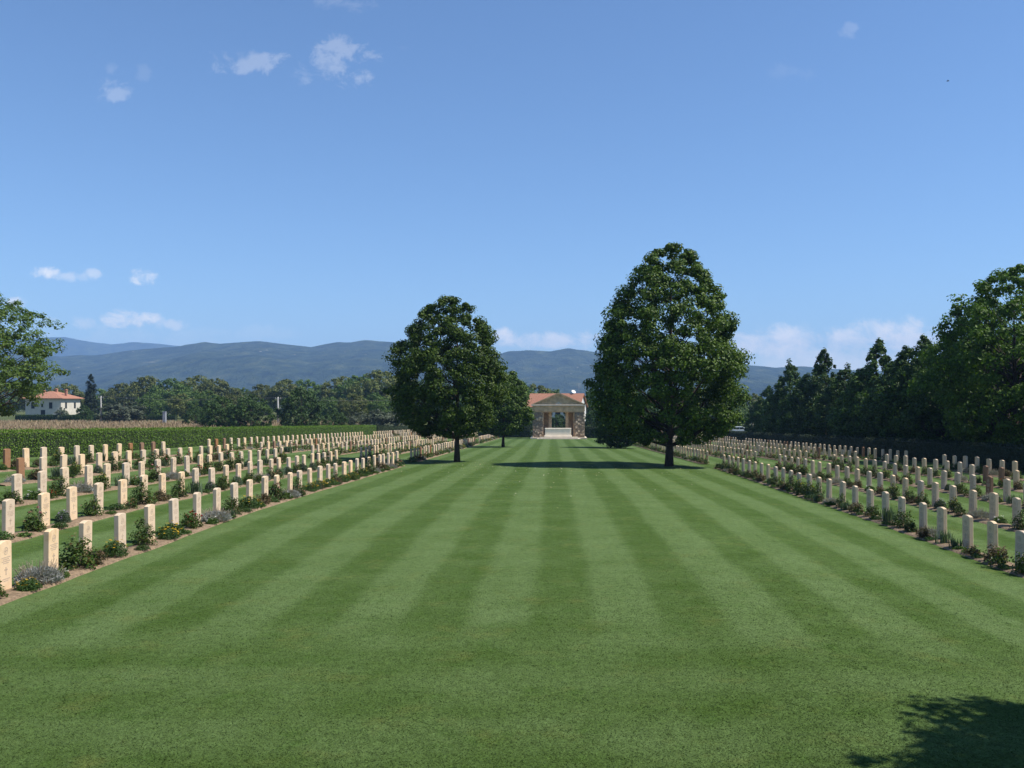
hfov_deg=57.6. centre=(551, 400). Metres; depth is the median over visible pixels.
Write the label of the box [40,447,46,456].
headstone
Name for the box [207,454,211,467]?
headstone
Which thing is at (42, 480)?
headstone
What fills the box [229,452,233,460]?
headstone
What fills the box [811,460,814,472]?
headstone
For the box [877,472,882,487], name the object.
headstone
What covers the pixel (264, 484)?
headstone
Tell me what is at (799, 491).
rose bush
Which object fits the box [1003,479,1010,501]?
headstone
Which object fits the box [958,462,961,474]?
headstone
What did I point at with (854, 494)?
headstone
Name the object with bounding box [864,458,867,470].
headstone
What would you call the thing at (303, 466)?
flower clump
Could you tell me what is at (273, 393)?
oak tree
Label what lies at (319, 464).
rose bush
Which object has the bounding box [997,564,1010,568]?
ground cover plant
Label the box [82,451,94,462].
rose bush
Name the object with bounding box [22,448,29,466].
headstone
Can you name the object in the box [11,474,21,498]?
headstone
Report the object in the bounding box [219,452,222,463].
headstone
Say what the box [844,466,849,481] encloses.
headstone
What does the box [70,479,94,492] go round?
lavender
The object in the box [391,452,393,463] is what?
headstone
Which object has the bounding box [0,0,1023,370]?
sky
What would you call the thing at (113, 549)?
flower clump
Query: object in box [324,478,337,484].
flower clump
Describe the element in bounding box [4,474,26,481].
lavender
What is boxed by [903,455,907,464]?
headstone
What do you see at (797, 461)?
headstone
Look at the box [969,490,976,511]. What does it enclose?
headstone
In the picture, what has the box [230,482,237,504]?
headstone
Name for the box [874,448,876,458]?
headstone
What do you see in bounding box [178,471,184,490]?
headstone
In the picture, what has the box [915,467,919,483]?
headstone
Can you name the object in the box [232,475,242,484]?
flower clump
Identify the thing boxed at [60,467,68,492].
headstone
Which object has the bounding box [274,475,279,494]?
headstone
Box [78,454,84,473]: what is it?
headstone
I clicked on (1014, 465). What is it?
headstone
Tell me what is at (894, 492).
rose bush
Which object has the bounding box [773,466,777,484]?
headstone
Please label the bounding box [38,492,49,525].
headstone
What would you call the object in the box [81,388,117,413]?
oak tree
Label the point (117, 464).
rose bush
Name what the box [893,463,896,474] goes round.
headstone
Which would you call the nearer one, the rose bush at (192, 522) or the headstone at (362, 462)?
the rose bush at (192, 522)
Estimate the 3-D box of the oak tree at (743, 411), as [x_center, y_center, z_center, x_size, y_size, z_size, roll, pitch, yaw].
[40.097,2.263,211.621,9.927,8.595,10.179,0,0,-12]
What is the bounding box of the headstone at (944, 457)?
[942,454,946,464]
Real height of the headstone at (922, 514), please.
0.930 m
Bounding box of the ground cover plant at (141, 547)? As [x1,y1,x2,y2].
[134,544,150,550]
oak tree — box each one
[0,385,22,413]
[16,385,51,411]
[52,383,84,410]
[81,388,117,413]
[97,382,130,414]
[116,375,174,412]
[133,392,166,415]
[147,378,199,414]
[165,393,195,417]
[175,375,221,410]
[186,390,218,415]
[193,378,243,407]
[221,394,247,412]
[230,387,248,395]
[240,384,275,414]
[262,379,309,414]
[286,379,329,414]
[318,376,360,410]
[318,396,340,417]
[331,374,382,411]
[336,393,368,419]
[345,369,397,411]
[360,392,394,419]
[414,380,438,406]
[435,385,463,416]
[496,386,534,423]
[528,383,553,392]
[585,390,594,424]
[633,387,656,412]
[682,388,714,418]
[710,399,748,425]
[733,393,762,425]
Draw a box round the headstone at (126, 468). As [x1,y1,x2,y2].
[122,462,129,481]
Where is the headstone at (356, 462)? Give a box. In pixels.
[355,458,358,472]
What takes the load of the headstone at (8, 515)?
on the soil bed at (77, 521)
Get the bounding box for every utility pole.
[98,396,103,420]
[275,397,280,423]
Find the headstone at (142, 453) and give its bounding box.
[140,450,145,462]
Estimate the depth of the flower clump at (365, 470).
42.01 m
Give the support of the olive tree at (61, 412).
on the ground at (11, 418)
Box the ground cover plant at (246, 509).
[241,507,252,511]
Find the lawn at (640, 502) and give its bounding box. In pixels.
[0,434,1023,767]
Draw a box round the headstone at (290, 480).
[287,472,292,489]
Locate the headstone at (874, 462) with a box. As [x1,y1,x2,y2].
[872,460,876,469]
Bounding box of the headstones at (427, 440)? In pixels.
[277,430,840,454]
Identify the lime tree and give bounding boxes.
[381,295,515,461]
[474,365,535,446]
[582,242,755,466]
[592,379,646,448]
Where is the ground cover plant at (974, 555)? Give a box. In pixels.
[970,553,982,557]
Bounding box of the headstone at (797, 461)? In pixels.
[796,457,799,466]
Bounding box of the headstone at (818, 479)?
[816,477,821,492]
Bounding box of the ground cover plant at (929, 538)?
[923,536,934,539]
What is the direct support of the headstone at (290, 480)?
on the soil bed at (14, 594)
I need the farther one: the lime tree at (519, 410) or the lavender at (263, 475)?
the lime tree at (519, 410)
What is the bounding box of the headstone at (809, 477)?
[807,474,811,485]
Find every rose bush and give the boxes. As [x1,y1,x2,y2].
[0,488,23,503]
[0,581,8,597]
[11,458,26,466]
[19,505,46,531]
[26,469,42,479]
[47,459,58,465]
[48,449,64,464]
[48,474,71,495]
[48,489,57,498]
[58,532,98,569]
[69,461,84,474]
[78,495,105,516]
[80,546,109,565]
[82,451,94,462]
[93,471,112,488]
[108,449,121,460]
[108,455,121,471]
[118,459,131,469]
[123,447,134,458]
[124,497,139,508]
[127,477,155,504]
[128,475,136,484]
[128,516,157,545]
[132,457,148,467]
[146,464,161,480]
[147,451,161,466]
[152,489,171,500]
[161,453,170,464]
[170,477,191,496]
[173,452,183,463]
[179,510,203,528]
[191,464,206,474]
[203,458,216,472]
[213,459,224,471]
[214,452,223,459]
[215,474,230,486]
[218,480,228,489]
[221,495,244,514]
[223,449,230,458]
[224,457,235,469]
[234,450,244,468]
[242,470,255,482]
[242,474,253,484]
[254,493,270,503]
[255,474,261,482]
[266,467,275,478]
[268,481,288,499]
[275,466,284,476]
[278,451,286,461]
[291,462,301,472]
[293,477,305,490]
[297,484,307,495]
[314,461,324,467]
[320,457,330,467]
[330,470,338,478]
[334,457,341,464]
[334,477,342,484]
[349,473,356,479]
[354,466,363,476]
[359,457,377,473]
[376,459,386,468]
[722,462,731,469]
[733,465,741,474]
[748,469,758,478]
[756,471,765,480]
[768,473,778,484]
[774,476,784,487]
[784,474,795,490]
[785,461,794,472]
[791,479,804,492]
[792,465,800,473]
[796,486,804,494]
[799,465,809,474]
[801,480,814,495]
[809,482,825,500]
[814,494,823,501]
[824,471,832,480]
[830,456,839,468]
[834,460,843,469]
[834,492,848,507]
[843,461,854,471]
[843,475,850,484]
[847,501,863,511]
[851,479,862,487]
[860,466,870,474]
[863,504,881,516]
[869,464,878,476]
[875,485,883,493]
[881,468,890,477]
[884,482,901,497]
[889,506,914,527]
[892,460,902,469]
[897,471,913,482]
[903,487,916,499]
[903,519,917,531]
[906,494,915,502]
[909,465,914,472]
[913,490,927,504]
[915,526,930,537]
[920,465,929,474]
[922,497,931,506]
[933,468,940,475]
[945,468,953,477]
[945,496,963,512]
[950,461,958,469]
[954,504,965,515]
[955,480,968,493]
[972,484,984,496]
[975,464,982,472]
[976,476,982,483]
[981,542,1009,562]
[996,478,1005,487]
[1004,469,1011,476]
[1007,551,1023,573]
[1009,508,1023,529]
[1012,480,1022,489]
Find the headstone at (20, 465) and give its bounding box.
[16,458,24,478]
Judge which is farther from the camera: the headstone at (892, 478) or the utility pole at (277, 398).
the utility pole at (277, 398)
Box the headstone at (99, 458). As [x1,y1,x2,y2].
[96,452,101,467]
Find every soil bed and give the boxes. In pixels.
[0,454,183,471]
[0,458,236,485]
[0,461,294,509]
[0,464,348,542]
[0,465,404,605]
[214,439,363,452]
[264,440,397,454]
[310,442,420,457]
[365,443,450,459]
[416,444,477,461]
[634,445,702,463]
[675,448,747,463]
[699,447,801,463]
[714,467,1023,577]
[719,445,846,463]
[746,445,902,463]
[770,468,1023,531]
[822,468,1023,508]
[878,467,1022,492]
[939,468,1023,480]
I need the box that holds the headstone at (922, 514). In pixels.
[919,502,926,529]
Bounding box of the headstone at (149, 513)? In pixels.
[144,504,154,539]
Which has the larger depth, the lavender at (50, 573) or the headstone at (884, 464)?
the headstone at (884, 464)
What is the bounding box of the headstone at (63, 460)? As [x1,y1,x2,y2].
[60,454,66,466]
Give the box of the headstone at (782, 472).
[781,467,784,482]
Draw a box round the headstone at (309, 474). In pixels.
[307,468,311,483]
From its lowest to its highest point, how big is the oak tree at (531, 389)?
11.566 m
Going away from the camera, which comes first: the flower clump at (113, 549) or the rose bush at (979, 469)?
the flower clump at (113, 549)
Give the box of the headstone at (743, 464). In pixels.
[742,458,744,471]
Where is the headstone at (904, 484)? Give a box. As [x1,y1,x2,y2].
[902,478,907,496]
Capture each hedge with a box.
[15,414,177,420]
[376,425,415,433]
[443,425,530,437]
[585,426,685,437]
[705,430,1023,472]
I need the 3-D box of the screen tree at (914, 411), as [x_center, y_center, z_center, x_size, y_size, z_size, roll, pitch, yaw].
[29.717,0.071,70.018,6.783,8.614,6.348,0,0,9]
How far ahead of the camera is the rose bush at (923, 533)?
23.15 m
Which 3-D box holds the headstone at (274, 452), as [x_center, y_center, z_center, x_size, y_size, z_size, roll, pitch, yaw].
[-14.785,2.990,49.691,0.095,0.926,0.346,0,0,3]
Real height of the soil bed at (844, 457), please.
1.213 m
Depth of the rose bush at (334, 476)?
36.72 m
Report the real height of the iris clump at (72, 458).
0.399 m
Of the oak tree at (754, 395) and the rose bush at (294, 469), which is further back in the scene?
the oak tree at (754, 395)
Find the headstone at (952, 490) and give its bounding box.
[949,485,956,510]
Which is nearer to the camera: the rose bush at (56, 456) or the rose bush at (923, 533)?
the rose bush at (923, 533)
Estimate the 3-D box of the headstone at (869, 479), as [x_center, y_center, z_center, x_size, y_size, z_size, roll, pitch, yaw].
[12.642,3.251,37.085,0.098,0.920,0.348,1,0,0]
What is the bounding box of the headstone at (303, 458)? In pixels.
[302,455,305,464]
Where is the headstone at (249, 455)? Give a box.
[248,450,251,460]
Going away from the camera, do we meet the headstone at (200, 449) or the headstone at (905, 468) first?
the headstone at (905, 468)
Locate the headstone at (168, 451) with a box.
[166,448,169,464]
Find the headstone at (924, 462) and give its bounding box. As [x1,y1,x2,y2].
[922,458,926,469]
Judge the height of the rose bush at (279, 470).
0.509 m
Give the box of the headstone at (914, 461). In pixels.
[912,458,915,469]
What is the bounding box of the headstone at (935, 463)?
[933,459,937,474]
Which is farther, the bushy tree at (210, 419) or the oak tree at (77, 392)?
the oak tree at (77, 392)
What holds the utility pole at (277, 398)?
on the ground at (11, 418)
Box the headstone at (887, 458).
[885,454,888,463]
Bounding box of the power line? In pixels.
[103,396,383,400]
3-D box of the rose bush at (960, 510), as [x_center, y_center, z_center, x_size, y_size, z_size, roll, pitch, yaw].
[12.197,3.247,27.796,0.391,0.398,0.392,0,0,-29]
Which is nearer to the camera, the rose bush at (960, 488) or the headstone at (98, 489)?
the headstone at (98, 489)
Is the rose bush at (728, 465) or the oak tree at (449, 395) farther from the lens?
the oak tree at (449, 395)
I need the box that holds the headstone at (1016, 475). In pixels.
[1013,470,1019,488]
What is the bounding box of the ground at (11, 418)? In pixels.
[0,404,752,435]
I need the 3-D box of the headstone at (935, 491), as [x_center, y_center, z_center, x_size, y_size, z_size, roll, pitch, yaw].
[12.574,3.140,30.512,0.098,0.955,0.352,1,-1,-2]
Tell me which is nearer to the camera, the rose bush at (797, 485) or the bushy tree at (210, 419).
the rose bush at (797, 485)
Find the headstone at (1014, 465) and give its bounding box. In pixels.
[1012,461,1017,476]
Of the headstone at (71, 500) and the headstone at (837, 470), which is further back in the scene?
the headstone at (837, 470)
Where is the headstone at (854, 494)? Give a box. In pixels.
[852,486,857,505]
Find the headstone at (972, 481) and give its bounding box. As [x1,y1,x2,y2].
[970,474,975,489]
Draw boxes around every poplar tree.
[905,263,1023,447]
[917,298,1023,441]
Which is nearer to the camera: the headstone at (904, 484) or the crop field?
the headstone at (904, 484)
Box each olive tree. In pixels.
[54,407,69,418]
[96,400,147,421]
[346,411,374,426]
[357,409,396,426]
[377,411,407,426]
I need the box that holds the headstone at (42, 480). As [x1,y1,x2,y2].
[37,471,46,492]
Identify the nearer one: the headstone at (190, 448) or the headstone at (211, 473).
the headstone at (211, 473)
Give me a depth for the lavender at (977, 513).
27.03 m
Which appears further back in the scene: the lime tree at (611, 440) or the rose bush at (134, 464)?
the lime tree at (611, 440)
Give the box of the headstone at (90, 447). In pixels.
[88,445,93,458]
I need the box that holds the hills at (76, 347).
[0,337,175,356]
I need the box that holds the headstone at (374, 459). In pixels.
[373,455,375,467]
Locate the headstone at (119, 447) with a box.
[117,443,121,457]
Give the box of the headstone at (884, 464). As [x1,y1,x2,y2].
[883,461,886,477]
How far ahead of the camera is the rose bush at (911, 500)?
31.68 m
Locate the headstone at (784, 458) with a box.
[783,456,786,467]
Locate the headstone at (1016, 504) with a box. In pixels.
[1012,497,1020,525]
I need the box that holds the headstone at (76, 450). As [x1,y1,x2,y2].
[74,445,79,462]
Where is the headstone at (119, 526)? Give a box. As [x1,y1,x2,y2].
[114,513,125,547]
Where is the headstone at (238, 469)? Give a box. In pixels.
[235,463,240,478]
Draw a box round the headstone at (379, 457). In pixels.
[378,454,381,465]
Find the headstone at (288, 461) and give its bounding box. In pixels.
[286,457,290,467]
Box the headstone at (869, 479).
[866,471,871,486]
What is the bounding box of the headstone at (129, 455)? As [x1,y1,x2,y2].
[126,450,131,467]
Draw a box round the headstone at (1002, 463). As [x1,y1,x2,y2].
[1000,460,1004,469]
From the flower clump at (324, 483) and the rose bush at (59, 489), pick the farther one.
the flower clump at (324, 483)
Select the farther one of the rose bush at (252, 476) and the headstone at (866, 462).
the headstone at (866, 462)
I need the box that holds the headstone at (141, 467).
[138,461,144,476]
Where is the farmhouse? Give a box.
[23,388,82,414]
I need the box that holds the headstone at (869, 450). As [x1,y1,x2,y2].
[867,448,870,458]
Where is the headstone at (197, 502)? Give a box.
[193,492,200,523]
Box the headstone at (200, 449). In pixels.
[199,446,202,454]
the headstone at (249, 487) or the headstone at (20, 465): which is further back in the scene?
the headstone at (20, 465)
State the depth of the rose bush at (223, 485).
32.21 m
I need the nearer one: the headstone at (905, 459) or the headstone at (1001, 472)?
the headstone at (1001, 472)
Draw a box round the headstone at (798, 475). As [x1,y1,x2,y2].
[797,472,800,483]
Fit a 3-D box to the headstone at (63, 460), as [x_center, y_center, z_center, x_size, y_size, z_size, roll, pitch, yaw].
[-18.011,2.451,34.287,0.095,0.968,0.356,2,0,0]
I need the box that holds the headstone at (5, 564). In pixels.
[0,540,11,590]
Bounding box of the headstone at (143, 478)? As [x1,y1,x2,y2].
[139,475,147,502]
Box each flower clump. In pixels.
[0,464,8,469]
[13,577,42,590]
[23,489,40,499]
[53,567,70,577]
[54,510,71,522]
[93,464,102,472]
[101,539,129,557]
[156,520,186,535]
[157,528,180,539]
[205,480,216,490]
[205,516,218,524]
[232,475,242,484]
[238,495,259,508]
[282,491,293,498]
[283,465,292,474]
[299,462,307,471]
[304,481,319,490]
[308,462,316,469]
[313,480,328,487]
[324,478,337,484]
[339,474,350,480]
[346,472,359,477]
[360,467,369,475]
[827,500,835,505]
[864,485,874,490]
[934,497,946,507]
[992,515,1007,523]
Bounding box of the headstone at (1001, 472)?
[998,467,1003,483]
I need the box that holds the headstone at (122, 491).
[118,479,126,505]
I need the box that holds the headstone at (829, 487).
[826,479,831,498]
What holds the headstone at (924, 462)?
on the soil bed at (983, 484)
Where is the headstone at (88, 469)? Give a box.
[84,465,92,486]
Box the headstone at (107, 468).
[103,463,110,485]
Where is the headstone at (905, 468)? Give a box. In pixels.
[903,465,907,474]
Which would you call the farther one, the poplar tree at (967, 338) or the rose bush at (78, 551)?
the poplar tree at (967, 338)
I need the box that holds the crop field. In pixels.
[0,425,376,458]
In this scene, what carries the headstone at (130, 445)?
on the soil bed at (37, 467)
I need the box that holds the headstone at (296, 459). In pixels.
[295,456,298,470]
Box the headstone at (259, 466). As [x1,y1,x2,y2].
[257,460,262,474]
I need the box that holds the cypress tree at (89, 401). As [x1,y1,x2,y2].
[82,374,98,415]
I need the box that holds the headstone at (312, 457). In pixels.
[310,453,313,462]
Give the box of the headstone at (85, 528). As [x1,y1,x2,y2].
[78,520,91,562]
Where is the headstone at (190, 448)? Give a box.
[188,447,192,460]
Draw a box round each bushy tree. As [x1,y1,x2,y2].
[74,404,93,421]
[181,406,207,423]
[197,396,243,426]
[220,394,277,426]
[275,387,323,427]
[320,409,348,425]
[521,413,532,435]
[552,412,564,427]
[552,414,564,427]
[585,410,595,425]
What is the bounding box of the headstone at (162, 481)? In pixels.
[158,473,165,494]
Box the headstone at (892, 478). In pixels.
[890,475,895,495]
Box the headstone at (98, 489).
[93,482,103,512]
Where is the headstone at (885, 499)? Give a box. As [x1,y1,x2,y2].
[882,491,888,518]
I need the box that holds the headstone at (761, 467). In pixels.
[760,463,762,476]
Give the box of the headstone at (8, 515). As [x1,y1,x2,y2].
[2,499,14,534]
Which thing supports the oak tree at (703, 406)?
on the ground at (11, 418)
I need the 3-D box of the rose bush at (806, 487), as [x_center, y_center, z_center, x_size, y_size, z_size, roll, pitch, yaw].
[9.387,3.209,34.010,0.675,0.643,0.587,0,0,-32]
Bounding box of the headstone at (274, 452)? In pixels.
[273,448,276,456]
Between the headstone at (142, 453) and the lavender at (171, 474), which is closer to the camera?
the lavender at (171, 474)
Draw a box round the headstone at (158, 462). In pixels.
[155,459,160,472]
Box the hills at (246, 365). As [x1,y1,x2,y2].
[0,340,883,402]
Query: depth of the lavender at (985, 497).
32.73 m
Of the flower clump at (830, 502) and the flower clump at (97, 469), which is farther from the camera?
the flower clump at (97, 469)
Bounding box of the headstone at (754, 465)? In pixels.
[753,462,756,475]
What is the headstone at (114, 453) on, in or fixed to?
on the soil bed at (35, 481)
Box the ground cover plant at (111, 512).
[105,510,116,513]
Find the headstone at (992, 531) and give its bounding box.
[987,521,997,552]
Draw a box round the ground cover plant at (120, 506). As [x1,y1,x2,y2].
[104,503,127,509]
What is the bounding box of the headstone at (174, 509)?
[169,498,178,524]
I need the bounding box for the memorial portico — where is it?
[530,393,586,438]
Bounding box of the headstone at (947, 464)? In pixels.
[945,461,949,474]
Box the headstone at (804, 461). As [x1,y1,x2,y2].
[803,458,806,474]
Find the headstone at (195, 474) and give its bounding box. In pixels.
[192,468,198,486]
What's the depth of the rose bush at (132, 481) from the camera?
32.07 m
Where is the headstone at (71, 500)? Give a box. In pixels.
[66,486,76,519]
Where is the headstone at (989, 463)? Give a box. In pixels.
[986,459,991,469]
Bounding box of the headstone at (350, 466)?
[349,460,352,472]
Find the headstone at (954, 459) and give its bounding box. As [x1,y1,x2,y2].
[952,456,956,466]
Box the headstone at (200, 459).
[197,454,202,467]
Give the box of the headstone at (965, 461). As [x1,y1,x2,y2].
[963,456,967,467]
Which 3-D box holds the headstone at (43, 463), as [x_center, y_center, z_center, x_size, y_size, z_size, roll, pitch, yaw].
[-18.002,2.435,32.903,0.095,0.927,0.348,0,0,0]
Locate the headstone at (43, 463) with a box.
[39,457,46,470]
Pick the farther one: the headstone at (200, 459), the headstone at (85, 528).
the headstone at (200, 459)
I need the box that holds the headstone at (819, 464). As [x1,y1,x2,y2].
[817,462,821,471]
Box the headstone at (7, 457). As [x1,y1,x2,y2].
[3,449,10,467]
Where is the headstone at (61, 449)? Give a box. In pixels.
[58,447,63,463]
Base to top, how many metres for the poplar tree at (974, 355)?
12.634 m
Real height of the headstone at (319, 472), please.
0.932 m
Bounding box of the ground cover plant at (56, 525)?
[51,522,68,527]
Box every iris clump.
[49,464,67,476]
[68,456,76,463]
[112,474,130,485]
[188,481,202,493]
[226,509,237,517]
[262,456,270,463]
[327,459,338,465]
[810,492,824,500]
[840,502,849,509]
[880,507,895,522]
[935,529,954,543]
[946,539,963,547]
[1005,494,1021,503]
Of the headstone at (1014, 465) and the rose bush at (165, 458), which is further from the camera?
the headstone at (1014, 465)
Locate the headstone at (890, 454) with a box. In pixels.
[889,449,891,460]
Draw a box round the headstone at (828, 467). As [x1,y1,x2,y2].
[826,463,830,474]
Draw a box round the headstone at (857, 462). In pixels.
[855,457,858,468]
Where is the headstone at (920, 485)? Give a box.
[917,480,923,498]
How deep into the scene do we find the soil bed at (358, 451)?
67.29 m
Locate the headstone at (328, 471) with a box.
[326,464,330,478]
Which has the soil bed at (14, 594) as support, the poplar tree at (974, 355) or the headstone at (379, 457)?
the headstone at (379, 457)
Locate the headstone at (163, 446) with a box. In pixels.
[161,441,165,454]
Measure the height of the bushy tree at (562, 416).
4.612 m
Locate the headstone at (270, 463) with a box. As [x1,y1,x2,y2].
[269,459,273,471]
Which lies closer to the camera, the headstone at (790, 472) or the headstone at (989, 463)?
the headstone at (790, 472)
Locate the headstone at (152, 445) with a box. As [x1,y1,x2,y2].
[151,442,154,452]
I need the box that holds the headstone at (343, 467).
[342,461,345,474]
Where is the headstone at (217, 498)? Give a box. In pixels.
[213,488,220,509]
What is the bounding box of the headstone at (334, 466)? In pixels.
[333,463,337,475]
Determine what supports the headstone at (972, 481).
on the soil bed at (947, 492)
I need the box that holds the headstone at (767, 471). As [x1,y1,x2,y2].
[766,464,769,480]
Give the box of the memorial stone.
[544,428,571,436]
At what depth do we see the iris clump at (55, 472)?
33.66 m
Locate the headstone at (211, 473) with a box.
[208,467,214,484]
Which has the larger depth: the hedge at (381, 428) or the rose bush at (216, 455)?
the hedge at (381, 428)
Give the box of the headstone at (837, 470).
[835,465,839,478]
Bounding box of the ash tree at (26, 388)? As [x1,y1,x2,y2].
[0,294,70,416]
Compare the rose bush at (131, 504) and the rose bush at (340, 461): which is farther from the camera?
the rose bush at (340, 461)
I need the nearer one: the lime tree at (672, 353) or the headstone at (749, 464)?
the headstone at (749, 464)
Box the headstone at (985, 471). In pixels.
[983,466,988,481]
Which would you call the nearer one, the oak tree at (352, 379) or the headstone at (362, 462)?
the headstone at (362, 462)
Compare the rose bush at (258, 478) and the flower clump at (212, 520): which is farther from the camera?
the rose bush at (258, 478)
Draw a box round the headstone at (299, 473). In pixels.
[297,470,301,485]
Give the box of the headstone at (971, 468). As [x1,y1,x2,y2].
[969,464,974,480]
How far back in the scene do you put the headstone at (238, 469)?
34.83 m
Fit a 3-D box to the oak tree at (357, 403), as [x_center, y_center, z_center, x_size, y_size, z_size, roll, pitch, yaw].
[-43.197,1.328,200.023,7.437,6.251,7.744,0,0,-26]
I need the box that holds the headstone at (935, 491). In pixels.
[932,482,938,505]
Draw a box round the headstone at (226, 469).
[223,465,228,482]
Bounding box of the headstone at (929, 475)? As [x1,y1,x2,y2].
[927,468,932,485]
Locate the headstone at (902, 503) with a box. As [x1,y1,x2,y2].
[898,496,905,525]
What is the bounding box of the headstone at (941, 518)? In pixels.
[937,507,946,537]
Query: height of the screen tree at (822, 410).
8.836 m
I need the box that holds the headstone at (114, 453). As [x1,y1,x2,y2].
[111,451,117,467]
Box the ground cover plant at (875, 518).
[871,516,882,519]
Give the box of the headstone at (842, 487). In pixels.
[839,481,845,502]
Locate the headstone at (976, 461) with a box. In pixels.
[975,457,978,469]
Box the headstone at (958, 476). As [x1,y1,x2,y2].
[954,472,960,484]
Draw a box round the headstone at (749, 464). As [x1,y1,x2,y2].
[748,460,750,472]
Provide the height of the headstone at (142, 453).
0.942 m
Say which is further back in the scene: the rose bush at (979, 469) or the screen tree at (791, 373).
the screen tree at (791, 373)
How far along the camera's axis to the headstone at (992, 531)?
20.18 m
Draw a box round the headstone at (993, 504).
[989,492,998,519]
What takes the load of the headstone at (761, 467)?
on the soil bed at (939, 544)
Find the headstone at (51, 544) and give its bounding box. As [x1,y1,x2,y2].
[43,528,58,567]
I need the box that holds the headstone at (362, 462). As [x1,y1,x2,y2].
[361,458,364,468]
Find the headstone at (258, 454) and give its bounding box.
[257,450,260,460]
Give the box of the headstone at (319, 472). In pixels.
[317,466,322,480]
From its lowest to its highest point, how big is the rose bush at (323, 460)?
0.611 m
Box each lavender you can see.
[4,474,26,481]
[12,559,65,584]
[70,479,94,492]
[164,469,178,478]
[201,506,232,520]
[254,472,269,480]
[281,486,300,496]
[385,462,397,467]
[822,496,836,503]
[828,477,843,483]
[921,525,936,536]
[953,475,967,480]
[965,505,988,518]
[981,492,1002,499]
[989,468,997,474]
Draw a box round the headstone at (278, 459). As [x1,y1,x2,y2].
[276,457,280,469]
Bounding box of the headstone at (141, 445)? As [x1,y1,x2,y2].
[140,442,143,450]
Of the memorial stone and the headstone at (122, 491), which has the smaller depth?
the headstone at (122, 491)
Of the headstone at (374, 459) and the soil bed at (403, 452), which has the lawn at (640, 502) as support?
the soil bed at (403, 452)
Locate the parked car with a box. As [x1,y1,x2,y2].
[729,426,743,430]
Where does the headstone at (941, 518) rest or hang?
on the soil bed at (939, 544)
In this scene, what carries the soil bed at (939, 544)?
on the lawn at (640, 502)
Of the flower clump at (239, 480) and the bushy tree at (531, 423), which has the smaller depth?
the flower clump at (239, 480)
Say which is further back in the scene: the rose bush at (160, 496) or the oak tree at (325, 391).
the oak tree at (325, 391)
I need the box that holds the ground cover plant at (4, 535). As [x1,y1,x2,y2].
[0,531,15,539]
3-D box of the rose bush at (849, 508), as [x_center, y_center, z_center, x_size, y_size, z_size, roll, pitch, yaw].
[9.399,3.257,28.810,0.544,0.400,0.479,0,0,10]
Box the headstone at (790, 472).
[789,470,792,489]
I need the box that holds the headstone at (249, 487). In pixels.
[246,479,252,503]
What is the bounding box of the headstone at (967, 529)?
[962,515,972,547]
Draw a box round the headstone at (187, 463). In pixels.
[184,456,189,472]
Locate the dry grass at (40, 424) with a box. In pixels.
[0,419,404,432]
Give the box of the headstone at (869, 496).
[866,489,873,513]
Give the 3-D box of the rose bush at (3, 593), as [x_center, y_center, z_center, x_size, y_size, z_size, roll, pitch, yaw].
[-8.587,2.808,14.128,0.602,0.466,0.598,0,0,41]
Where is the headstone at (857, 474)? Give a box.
[854,469,859,487]
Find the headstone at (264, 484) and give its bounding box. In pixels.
[261,476,267,497]
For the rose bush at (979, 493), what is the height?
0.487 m
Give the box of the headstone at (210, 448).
[208,445,211,453]
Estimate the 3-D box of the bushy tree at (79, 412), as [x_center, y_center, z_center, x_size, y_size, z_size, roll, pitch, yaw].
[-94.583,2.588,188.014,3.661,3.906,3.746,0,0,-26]
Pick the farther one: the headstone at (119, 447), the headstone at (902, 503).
the headstone at (119, 447)
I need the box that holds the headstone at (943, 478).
[941,470,946,488]
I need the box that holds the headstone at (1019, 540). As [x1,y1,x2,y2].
[1015,530,1023,562]
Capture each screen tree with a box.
[740,385,772,431]
[760,358,809,432]
[775,375,818,432]
[786,347,846,435]
[806,362,853,435]
[824,368,868,435]
[829,337,891,436]
[854,353,906,436]
[856,345,923,437]
[873,333,946,439]
[900,351,971,442]
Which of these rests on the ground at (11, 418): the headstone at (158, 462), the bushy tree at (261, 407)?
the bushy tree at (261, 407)
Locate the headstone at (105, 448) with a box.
[103,444,107,459]
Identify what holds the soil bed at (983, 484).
on the lawn at (640, 502)
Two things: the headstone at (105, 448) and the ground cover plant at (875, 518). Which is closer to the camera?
the ground cover plant at (875, 518)
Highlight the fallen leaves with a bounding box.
[412,462,722,493]
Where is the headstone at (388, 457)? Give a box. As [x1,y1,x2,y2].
[387,453,389,463]
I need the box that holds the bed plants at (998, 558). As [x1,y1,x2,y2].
[16,431,1009,566]
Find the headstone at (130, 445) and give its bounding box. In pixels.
[128,443,132,450]
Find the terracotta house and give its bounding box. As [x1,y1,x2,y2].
[527,393,587,431]
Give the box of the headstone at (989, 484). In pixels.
[986,476,992,494]
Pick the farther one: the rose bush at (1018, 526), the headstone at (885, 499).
the headstone at (885, 499)
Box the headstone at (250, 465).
[247,461,252,474]
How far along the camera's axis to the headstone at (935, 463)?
45.52 m
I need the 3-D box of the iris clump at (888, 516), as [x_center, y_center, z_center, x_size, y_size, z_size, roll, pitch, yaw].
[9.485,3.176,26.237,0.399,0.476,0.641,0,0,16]
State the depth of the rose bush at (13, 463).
36.72 m
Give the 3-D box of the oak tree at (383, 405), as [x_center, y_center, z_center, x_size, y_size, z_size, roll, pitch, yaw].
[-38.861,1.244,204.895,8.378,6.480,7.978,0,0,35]
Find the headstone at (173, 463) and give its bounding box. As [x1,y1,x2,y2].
[171,457,175,472]

